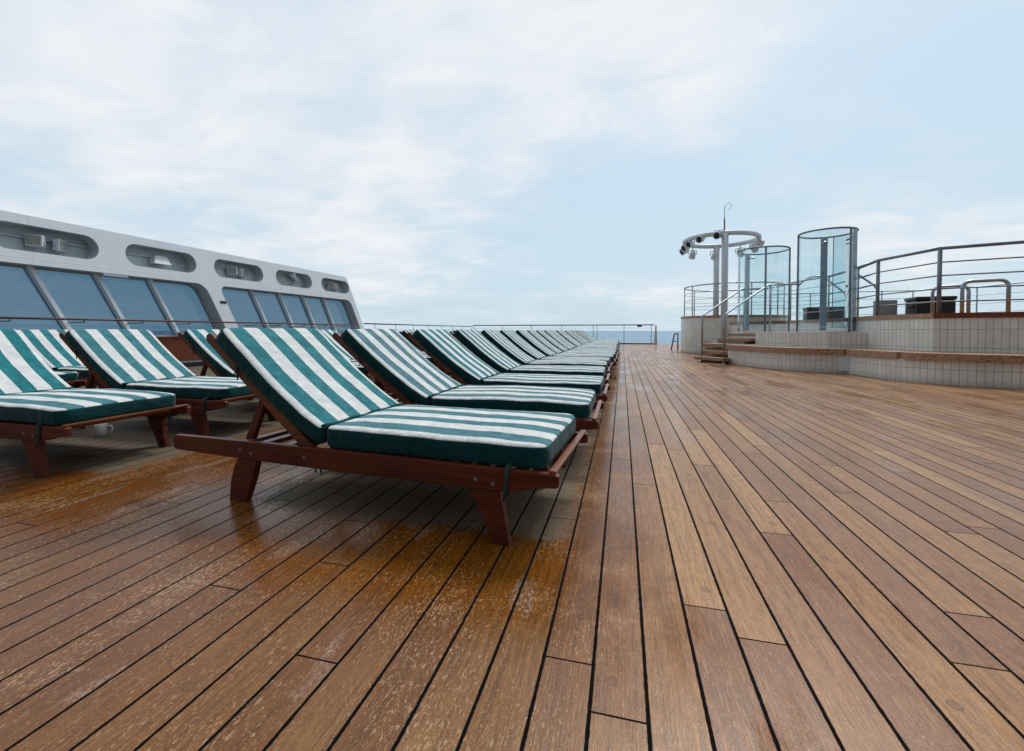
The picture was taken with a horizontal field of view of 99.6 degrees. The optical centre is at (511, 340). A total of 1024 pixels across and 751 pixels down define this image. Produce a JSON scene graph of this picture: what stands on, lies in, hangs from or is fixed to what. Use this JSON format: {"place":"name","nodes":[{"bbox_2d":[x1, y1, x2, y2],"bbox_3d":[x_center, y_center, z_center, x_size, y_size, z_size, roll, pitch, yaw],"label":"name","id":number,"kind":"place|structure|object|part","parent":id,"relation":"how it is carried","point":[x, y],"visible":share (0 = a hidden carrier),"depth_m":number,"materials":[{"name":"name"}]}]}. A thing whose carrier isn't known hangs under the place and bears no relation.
{"place":"outdoors","nodes":[
{"label":"outdoors","id":0,"kind":"place"},
{"bbox_2d":[0,344,1023,750],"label":"deck","id":1,"kind":"structure","parent":0,"point":[700,556],"depth_m":1.35,"materials":[{"name":"brown wood"}]},
{"bbox_2d":[18,330,104,388],"bbox_3d":[-5.027,0.271,5.175,1.968,0.813,0.717,0,1,14],"label":"sun lounger","id":2,"kind":"object","parent":1,"relation":"on","point":[53,350],"visible":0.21,"depth_m":5.08,"materials":[{"name":"teal fabric"}]},
{"bbox_2d":[54,371,86,387],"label":"sun lounger","id":3,"kind":"object","parent":1,"relation":"on","point":[70,378],"visible":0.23,"depth_m":4.35,"materials":[{"name":"multicoloured wood"}]},
{"bbox_2d":[0,329,190,477],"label":"sun lounger","id":4,"kind":"object","parent":1,"relation":"on","point":[41,401],"visible":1,"depth_m":2.65,"materials":[{"name":"teal fabric"}]},
{"bbox_2d":[94,423,113,436],"bbox_3d":[-3.110,0.677,3.288,0.112,0.090,0.079,0,1,14],"label":"mug","id":5,"kind":"object","parent":1,"relation":"on","point":[100,429],"visible":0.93,"depth_m":3.27,"materials":[{"name":"white ceramic"}]},
{"bbox_2d":[59,329,276,435],"bbox_3d":[-2.943,0.306,3.721,1.968,0.813,0.717,0,1,15],"label":"sun lounger","id":6,"kind":"object","parent":1,"relation":"on","point":[138,359],"visible":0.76,"depth_m":3.57,"materials":[{"name":"teal fabric"}]},
{"bbox_2d":[0,210,363,366],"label":"windscreen","id":7,"kind":"object","parent":1,"relation":"on","point":[192,284],"visible":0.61,"depth_m":9.03,"materials":[{"name":"paint"}]},
{"bbox_2d":[25,234,45,252],"bbox_3d":[-8.065,-1.636,7.318,0.260,0.315,0.130,-1,1,-24],"label":"floodlight","id":8,"kind":"object","parent":7,"relation":"attached to","point":[33,240],"visible":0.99,"depth_m":7.28,"materials":[{"name":"white paint"}]},
{"bbox_2d":[52,239,67,254],"bbox_3d":[-7.984,-1.623,7.631,0.130,0.315,0.260,-1,1,-21],"label":"floodlight","id":9,"kind":"object","parent":7,"relation":"attached to","point":[60,245],"visible":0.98,"depth_m":7.56,"materials":[{"name":"white paint"}]},
{"bbox_2d":[0,263,216,335],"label":"window frame","id":10,"kind":"structure","parent":7,"relation":"in","point":[1,264],"depth_m":8.89,"materials":[{"name":"grey metal"}]},
{"bbox_2d":[101,273,127,277],"bbox_3d":[-7.638,-1.259,8.319,0.070,0.050,0.420,0,1,14],"label":"strip light","id":11,"kind":"object","parent":7,"relation":"attached to","point":[114,275],"visible":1,"depth_m":8.29,"materials":[{"name":"white paint"}]},
{"bbox_2d":[150,255,170,265],"bbox_3d":[-7.570,-1.730,9.281,0.215,0.180,0.356,0,1,14],"label":"hooded lamp","id":12,"kind":"object","parent":7,"relation":"attached to","point":[159,260],"visible":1,"depth_m":9.22,"materials":[{"name":"white metal"}]},
{"bbox_2d":[0,316,356,326],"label":"handrail","id":13,"kind":"object","parent":7,"relation":"attached to","point":[92,319],"visible":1,"depth_m":8.87,"materials":[{"name":"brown wood"}]},
{"bbox_2d":[226,266,237,278],"bbox_3d":[-7.124,-1.724,11.009,0.260,0.315,0.130,-1,2,-26],"label":"floodlight","id":14,"kind":"object","parent":7,"relation":"attached to","point":[231,271],"visible":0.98,"depth_m":10.96,"materials":[{"name":"white paint"}]},
{"bbox_2d":[238,268,245,279],"bbox_3d":[-7.051,-1.720,11.293,0.130,0.315,0.260,0,1,-16],"label":"floodlight","id":15,"kind":"object","parent":7,"relation":"attached to","point":[241,273],"visible":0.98,"depth_m":11.20,"materials":[{"name":"white paint"}]},
{"bbox_2d":[222,287,353,333],"bbox_3d":[-6.571,-0.786,13.238,0.202,1.225,5.570,0,1,14],"label":"window frame","id":16,"kind":"structure","parent":7,"relation":"in","point":[342,302],"depth_m":13.26,"materials":[{"name":"grey metal"}]},
{"bbox_2d":[289,272,298,284],"bbox_3d":[-6.598,-1.883,13.087,0.179,0.375,0.424,0,1,-7],"label":"camera housing","id":17,"kind":"object","parent":7,"relation":"attached to","point":[293,276],"visible":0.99,"depth_m":13.01,"materials":[{"name":"white paint"}]},
{"bbox_2d":[326,282,334,291],"bbox_3d":[-6.177,-1.832,14.729,0.260,0.315,0.130,-1,2,-28],"label":"floodlight","id":18,"kind":"object","parent":7,"relation":"attached to","point":[330,285],"visible":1,"depth_m":14.68,"materials":[{"name":"white paint"}]},
{"bbox_2d":[177,329,253,399],"bbox_3d":[-2.594,0.285,4.555,1.968,0.814,0.717,0,1,14],"label":"sun lounger","id":19,"kind":"object","parent":1,"relation":"on","point":[199,346],"visible":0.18,"depth_m":4.38,"materials":[{"name":"teal fabric"}]},
{"bbox_2d":[320,330,357,361],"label":"sun lounger","id":20,"kind":"object","parent":1,"relation":"on","point":[328,334],"visible":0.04,"depth_m":6.48,"materials":[{"name":"white fabric"}]},
{"bbox_2d":[351,362,385,390],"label":"sun lounger","id":21,"kind":"object","parent":1,"relation":"on","point":[364,371],"visible":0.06,"depth_m":5.08,"materials":[{"name":"fabric"}]},
{"bbox_2d":[173,328,587,545],"bbox_3d":[-0.655,0.341,2.173,1.968,0.815,0.717,0,1,19],"label":"sun lounger","id":22,"kind":"object","parent":1,"relation":"on","point":[311,389],"visible":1,"depth_m":1.95,"materials":[{"name":"teal fabric"}]},
{"bbox_2d":[399,330,423,351],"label":"sun lounger","id":23,"kind":"object","parent":1,"relation":"on","point":[403,333],"visible":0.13,"depth_m":9.05,"materials":[{"name":"white fabric"}]},
{"bbox_2d":[363,323,472,329],"bbox_3d":[-4.018,-0.262,22.000,0.061,1.083,12.150,0,1,14],"label":"side railing","id":24,"kind":"object","parent":1,"relation":"on","point":[411,324],"visible":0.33,"depth_m":19.49,"materials":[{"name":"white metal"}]},
{"bbox_2d":[395,330,449,374],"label":"sun lounger","id":25,"kind":"object","parent":1,"relation":"on","point":[421,352],"visible":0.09,"depth_m":8.55,"materials":[{"name":"fabric"}]},
{"bbox_2d":[422,354,445,373],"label":"sun lounger","id":26,"kind":"object","parent":1,"relation":"on","point":[432,361],"visible":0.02,"depth_m":6.90,"materials":[{"name":"fabric"}]},
{"bbox_2d":[332,329,603,467],"bbox_3d":[-0.374,0.321,3.039,1.968,0.814,0.717,0,1,14],"label":"sun lounger","id":27,"kind":"object","parent":1,"relation":"on","point":[400,368],"visible":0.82,"depth_m":2.84,"materials":[{"name":"fabric"}]},
{"bbox_2d":[386,329,609,418],"bbox_3d":[-0.108,0.299,4.011,1.968,0.813,0.717,0,1,15],"label":"sun lounger","id":28,"kind":"object","parent":1,"relation":"on","point":[453,357],"visible":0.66,"depth_m":3.83,"materials":[{"name":"teal fabric"}]},
{"bbox_2d":[449,329,610,384],"bbox_3d":[0.127,0.275,4.996,1.969,0.815,0.717,0,1,14],"label":"sun lounger","id":29,"kind":"object","parent":1,"relation":"on","point":[478,344],"visible":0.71,"depth_m":4.80,"materials":[{"name":"fabric"}]},
{"bbox_2d":[481,330,610,373],"bbox_3d":[0.353,0.252,5.954,1.968,0.814,0.717,0,1,14],"label":"sun lounger","id":30,"kind":"object","parent":1,"relation":"on","point":[502,343],"visible":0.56,"depth_m":5.76,"materials":[{"name":"fabric"}]},
{"bbox_2d":[499,330,613,369],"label":"sun lounger","id":31,"kind":"object","parent":1,"relation":"on","point":[518,341],"visible":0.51,"depth_m":6.66,"materials":[{"name":"teal fabric"}]},
{"bbox_2d":[473,324,656,343],"bbox_3d":[2.977,-0.412,26.587,11.330,1.165,0.064,0,1,14],"label":"deck railing","id":32,"kind":"object","parent":1,"relation":"on","point":[655,339],"visible":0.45,"depth_m":26.08,"materials":[{"name":"grey metal"}]},
{"bbox_2d":[515,330,615,364],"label":"sun lounger","id":33,"kind":"object","parent":1,"relation":"on","point":[530,339],"visible":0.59,"depth_m":7.46,"materials":[{"name":"fabric"}]},
{"bbox_2d":[527,330,617,371],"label":"sun lounger","id":34,"kind":"object","parent":1,"relation":"on","point":[540,338],"visible":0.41,"depth_m":8.26,"materials":[{"name":"fabric"}]},
{"bbox_2d":[536,330,617,356],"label":"sun lounger","id":35,"kind":"object","parent":1,"relation":"on","point":[548,338],"visible":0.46,"depth_m":9.09,"materials":[{"name":"fabric"}]},
{"bbox_2d":[544,330,618,355],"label":"sun lounger","id":36,"kind":"object","parent":1,"relation":"on","point":[556,338],"visible":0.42,"depth_m":9.97,"materials":[{"name":"fabric"}]},
{"bbox_2d":[550,330,617,351],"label":"sun lounger","id":37,"kind":"object","parent":1,"relation":"on","point":[557,334],"visible":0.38,"depth_m":11.01,"materials":[{"name":"white fabric"}]},
{"bbox_2d":[556,330,619,351],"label":"sun lounger","id":38,"kind":"object","parent":1,"relation":"on","point":[565,336],"visible":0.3,"depth_m":11.90,"materials":[{"name":"white fabric"}]},
{"bbox_2d":[561,330,618,348],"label":"sun lounger","id":39,"kind":"object","parent":1,"relation":"on","point":[569,336],"visible":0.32,"depth_m":12.77,"materials":[{"name":"white fabric"}]},
{"bbox_2d":[565,330,618,347],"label":"sun lounger","id":40,"kind":"object","parent":1,"relation":"on","point":[573,336],"visible":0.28,"depth_m":13.73,"materials":[{"name":"white fabric"}]},
{"bbox_2d":[568,330,619,347],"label":"sun lounger","id":41,"kind":"object","parent":1,"relation":"on","point":[577,336],"visible":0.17,"depth_m":14.60,"materials":[{"name":"fabric"}]},
{"bbox_2d":[572,330,618,345],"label":"sun lounger","id":42,"kind":"object","parent":1,"relation":"on","point":[575,332],"visible":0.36,"depth_m":15.46,"materials":[{"name":"fabric"}]},
{"bbox_2d":[582,330,611,339],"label":"sun lounger","id":43,"kind":"object","parent":1,"relation":"on","point":[592,337],"visible":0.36,"depth_m":19.54,"materials":[{"name":"white fabric"}]},
{"bbox_2d":[575,330,619,344],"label":"sun lounger","id":44,"kind":"object","parent":1,"relation":"on","point":[580,334],"visible":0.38,"depth_m":16.44,"materials":[{"name":"white fabric"}]},
{"bbox_2d":[577,330,619,343],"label":"sun lounger","id":45,"kind":"object","parent":1,"relation":"on","point":[588,337],"visible":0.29,"depth_m":17.47,"materials":[{"name":"white fabric"}]},
{"bbox_2d":[580,330,619,342],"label":"sun lounger","id":46,"kind":"object","parent":1,"relation":"on","point":[598,340],"visible":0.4,"depth_m":18.44,"materials":[{"name":"white fabric"}]},
{"bbox_2d":[620,343,653,343],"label":"edge kerb","id":47,"kind":"structure","parent":1,"relation":"on","point":[636,343],"depth_m":25.53,"materials":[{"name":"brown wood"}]},
{"bbox_2d":[670,332,678,349],"bbox_3d":[6.764,0.013,17.992,0.319,0.734,0.060,0,1,14],"label":"mooring frame","id":48,"kind":"object","parent":1,"relation":"on","point":[677,333],"visible":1,"depth_m":17.95,"materials":[{"name":"metal"}]},
{"bbox_2d":[704,340,722,349],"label":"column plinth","id":49,"kind":"structure","parent":1,"relation":"on","point":[710,341],"depth_m":14.48,"materials":[{"name":"beige tile"}]},
{"bbox_2d":[682,230,761,341],"bbox_3d":[7.049,-1.744,14.656,2.405,3.473,2.405,-1,2,-34],"label":"lighting ring","id":50,"kind":"object","parent":49,"relation":"on","point":[725,244],"visible":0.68,"depth_m":13.59,"materials":[{"name":"white paint"}]},
{"bbox_2d":[681,243,689,251],"bbox_3d":[5.903,-3.182,14.696,0.310,0.334,0.301,0,1,14],"label":"spotlight","id":51,"kind":"object","parent":50,"relation":"attached to","point":[684,248],"visible":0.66,"depth_m":14.66,"materials":[{"name":"white paint"}]},
{"bbox_2d":[685,240,694,247],"bbox_3d":[5.921,-3.227,14.378,0.309,0.313,0.304,0,1,14],"label":"spotlight","id":52,"kind":"object","parent":50,"relation":"attached to","point":[689,244],"visible":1,"depth_m":14.32,"materials":[{"name":"white paint"}]},
{"bbox_2d":[688,248,696,258],"bbox_3d":[6.527,-3.155,15.653,0.282,0.432,0.284,-1,2,-40],"label":"spotlight","id":53,"kind":"object","parent":50,"relation":"attached to","point":[692,254],"visible":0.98,"depth_m":15.58,"materials":[{"name":"white paint"}]},
{"bbox_2d":[695,236,705,242],"bbox_3d":[6.087,-3.301,13.981,0.299,0.306,0.311,0,1,14],"label":"spotlight","id":54,"kind":"object","parent":50,"relation":"attached to","point":[699,239],"visible":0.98,"depth_m":13.92,"materials":[{"name":"white paint"}]},
{"bbox_2d":[710,251,717,259],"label":"spotlight","id":55,"kind":"object","parent":50,"relation":"attached to","point":[714,255],"visible":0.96,"depth_m":15.66,"materials":[{"name":"white paint"}]},
{"bbox_2d":[713,230,722,238],"bbox_3d":[6.480,-3.334,13.622,0.304,0.303,0.310,0,1,14],"label":"spotlight","id":56,"kind":"object","parent":50,"relation":"attached to","point":[717,235],"visible":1,"depth_m":13.56,"materials":[{"name":"white paint"}]},
{"bbox_2d":[724,203,731,230],"bbox_3d":[6.791,-3.897,13.613,0.228,0.907,0.044,0,1,14],"label":"mast","id":57,"kind":"object","parent":50,"relation":"attached to","point":[724,216],"visible":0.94,"depth_m":13.62,"materials":[{"name":"metal"}]},
{"bbox_2d":[735,245,744,257],"bbox_3d":[8.033,-3.146,15.216,0.299,0.431,0.305,0,1,14],"label":"spotlight","id":58,"kind":"object","parent":50,"relation":"attached to","point":[740,248],"visible":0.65,"depth_m":15.16,"materials":[{"name":"white paint"}]},
{"bbox_2d":[749,242,758,252],"bbox_3d":[8.202,-3.165,14.651,0.306,0.365,0.296,0,1,14],"label":"spotlight","id":59,"kind":"object","parent":50,"relation":"attached to","point":[755,250],"visible":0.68,"depth_m":14.58,"materials":[{"name":"white paint"}]},
{"bbox_2d":[754,238,764,245],"bbox_3d":[8.085,-3.224,14.155,0.300,0.308,0.319,0,1,14],"label":"spotlight","id":60,"kind":"object","parent":50,"relation":"attached to","point":[759,242],"visible":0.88,"depth_m":14.07,"materials":[{"name":"white paint"}]},
{"bbox_2d":[694,333,755,362],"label":"deck stairs","id":61,"kind":"structure","parent":1,"relation":"on","point":[715,354],"depth_m":11.11,"materials":[{"name":"brown wood"}]},
{"bbox_2d":[701,288,761,360],"bbox_3d":[5.881,-0.465,11.673,2.160,1.978,0.249,-1,1,-21],"label":"stair handrail","id":62,"kind":"object","parent":1,"relation":"on","point":[732,295],"visible":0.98,"depth_m":11.66,"materials":[{"name":"metal"}]},
{"bbox_2d":[680,315,787,352],"bbox_3d":[8.243,-0.249,16.215,3.600,1.330,3.600,0,1,14],"label":"tiled tub","id":63,"kind":"object","parent":1,"relation":"on","point":[690,334],"visible":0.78,"depth_m":15.23,"materials":[{"name":"beige tile"}]},
{"bbox_2d":[684,281,784,315],"bbox_3d":[8.242,-1.465,16.186,3.367,1.143,3.367,0,1,14],"label":"tub railing","id":64,"kind":"object","parent":63,"relation":"on","point":[751,302],"visible":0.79,"depth_m":15.50,"materials":[{"name":"metal"}]},
{"bbox_2d":[722,283,801,363],"bbox_3d":[6.068,-0.442,10.694,2.222,1.978,0.411,0,1,-13],"label":"stair handrail","id":65,"kind":"object","parent":1,"relation":"on","point":[730,310],"visible":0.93,"depth_m":10.70,"materials":[{"name":"metal"}]},
{"bbox_2d":[726,344,1023,388],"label":"tiled bench","id":66,"kind":"object","parent":1,"relation":"on","point":[987,369],"visible":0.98,"depth_m":6.96,"materials":[{"name":"beige tile"}]},
{"bbox_2d":[745,332,867,347],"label":"shower platform","id":67,"kind":"structure","parent":66,"relation":"on","point":[830,339],"depth_m":8.90,"materials":[{"name":"beige tile"}]},
{"bbox_2d":[737,245,790,331],"bbox_3d":[6.683,-1.336,11.529,1.241,2.175,1.241,0,1,14],"label":"glass shower","id":68,"kind":"object","parent":67,"relation":"on","point":[747,277],"visible":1,"depth_m":11.74,"materials":[{"name":"glass"}]},
{"bbox_2d":[796,226,858,331],"bbox_3d":[6.958,-1.299,9.571,1.101,2.195,1.101,0,1,14],"label":"glass shower","id":69,"kind":"object","parent":67,"relation":"on","point":[851,272],"visible":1,"depth_m":9.65,"materials":[{"name":"glass"}]},
{"bbox_2d":[838,358,848,370],"bbox_3d":[6.180,0.439,8.060,0.170,0.240,0.020,1,2,39],"label":"socket box","id":70,"kind":"object","parent":66,"relation":"attached to","point":[843,364],"visible":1,"depth_m":8.05,"materials":[{"name":"white paint"}]},
{"bbox_2d":[730,312,1023,352],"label":"tiled pool wall","id":71,"kind":"structure","parent":1,"relation":"on","point":[995,332],"depth_m":7.12,"materials":[{"name":"beige tile"}]},
{"bbox_2d":[796,275,845,298],"bbox_3d":[8.609,-1.157,12.068,0.121,1.342,1.195,-1,2,-41],"label":"grab rail","id":72,"kind":"object","parent":71,"relation":"on","point":[837,287],"visible":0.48,"depth_m":11.84,"materials":[{"name":"metal"}]},
{"bbox_2d":[802,306,844,319],"bbox_3d":[9.506,-0.767,13.145,1.050,0.515,0.630,1,1,24],"label":"blue grey chest","id":73,"kind":"object","parent":71,"relation":"on","point":[813,314],"visible":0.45,"depth_m":12.96,"materials":[{"name":"black plastic"}]},
{"bbox_2d":[790,262,872,319],"bbox_3d":[7.736,-1.082,10.488,0.319,1.106,3.950,0,1,12],"label":"pool railing","id":74,"kind":"object","parent":71,"relation":"on","point":[858,287],"visible":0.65,"depth_m":10.83,"materials":[{"name":"metal"}]},
{"bbox_2d":[857,273,875,288],"bbox_3d":[7.575,-0.947,9.235,0.425,1.057,0.044,1,2,26],"label":"grab rail","id":75,"kind":"object","parent":71,"relation":"on","point":[867,280],"visible":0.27,"depth_m":9.21,"materials":[{"name":"metal"}]},
{"bbox_2d":[873,300,896,315],"bbox_3d":[9.617,-0.752,11.150,0.380,0.580,0.360,0,1,19],"label":"grey locker","id":76,"kind":"object","parent":71,"relation":"on","point":[888,310],"visible":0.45,"depth_m":10.99,"materials":[{"name":"plastic"}]},
{"bbox_3d":[9.559,-0.758,10.986,0.330,0.500,0.012,0,1,19],"label":"door","id":77,"kind":"part","parent":76,"relation":"part of","materials":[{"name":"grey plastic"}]},
{"bbox_2d":[828,240,1023,315],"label":"pool railing","id":78,"kind":"object","parent":71,"relation":"on","point":[939,275],"visible":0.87,"depth_m":7.15,"materials":[{"name":"metal"}]},
{"bbox_2d":[904,296,956,313],"bbox_3d":[10.042,-0.750,10.431,0.801,0.610,0.630,1,1,22],"label":"black chest","id":79,"kind":"object","parent":71,"relation":"on","point":[946,307],"visible":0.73,"depth_m":10.21,"materials":[{"name":"plastic"}]},
{"bbox_2d":[930,284,970,312],"bbox_3d":[9.529,-0.819,9.406,0.066,0.792,0.617,-1,2,-44],"label":"grab rail","id":80,"kind":"object","parent":71,"relation":"on","point":[968,304],"visible":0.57,"depth_m":9.31,"materials":[{"name":"metal"}]},
{"bbox_2d":[959,278,1010,312],"bbox_3d":[9.192,-0.800,8.408,0.677,0.802,0.065,1,2,40],"label":"grab rail","id":81,"kind":"object","parent":71,"relation":"on","point":[1008,294],"visible":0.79,"depth_m":8.35,"materials":[{"name":"metal"}]},
{"bbox_2d":[0,0,1023,330],"label":"sky","id":82,"kind":"structure","parent":0,"point":[455,162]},
{"bbox_2d":[398,331,680,343],"bbox_3d":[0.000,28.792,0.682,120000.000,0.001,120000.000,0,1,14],"label":"sea","id":83,"kind":"structure","parent":0,"point":[664,337],"depth_m":2112.21,"materials":[{"name":"liquid"}]},
{"bbox_3d":[13.132,0.021,12.651,6.000,0.940,11.400,0,1,14],"label":"pool deck block","id":84,"kind":"object","parent":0,"visible":0},
{"bbox_2d":[771,282,1023,315],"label":"pool railing","id":85,"kind":"object","parent":84,"relation":"on","point":[976,295],"visible":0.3,"depth_m":16.76,"materials":[{"name":"metal"}]}
]}

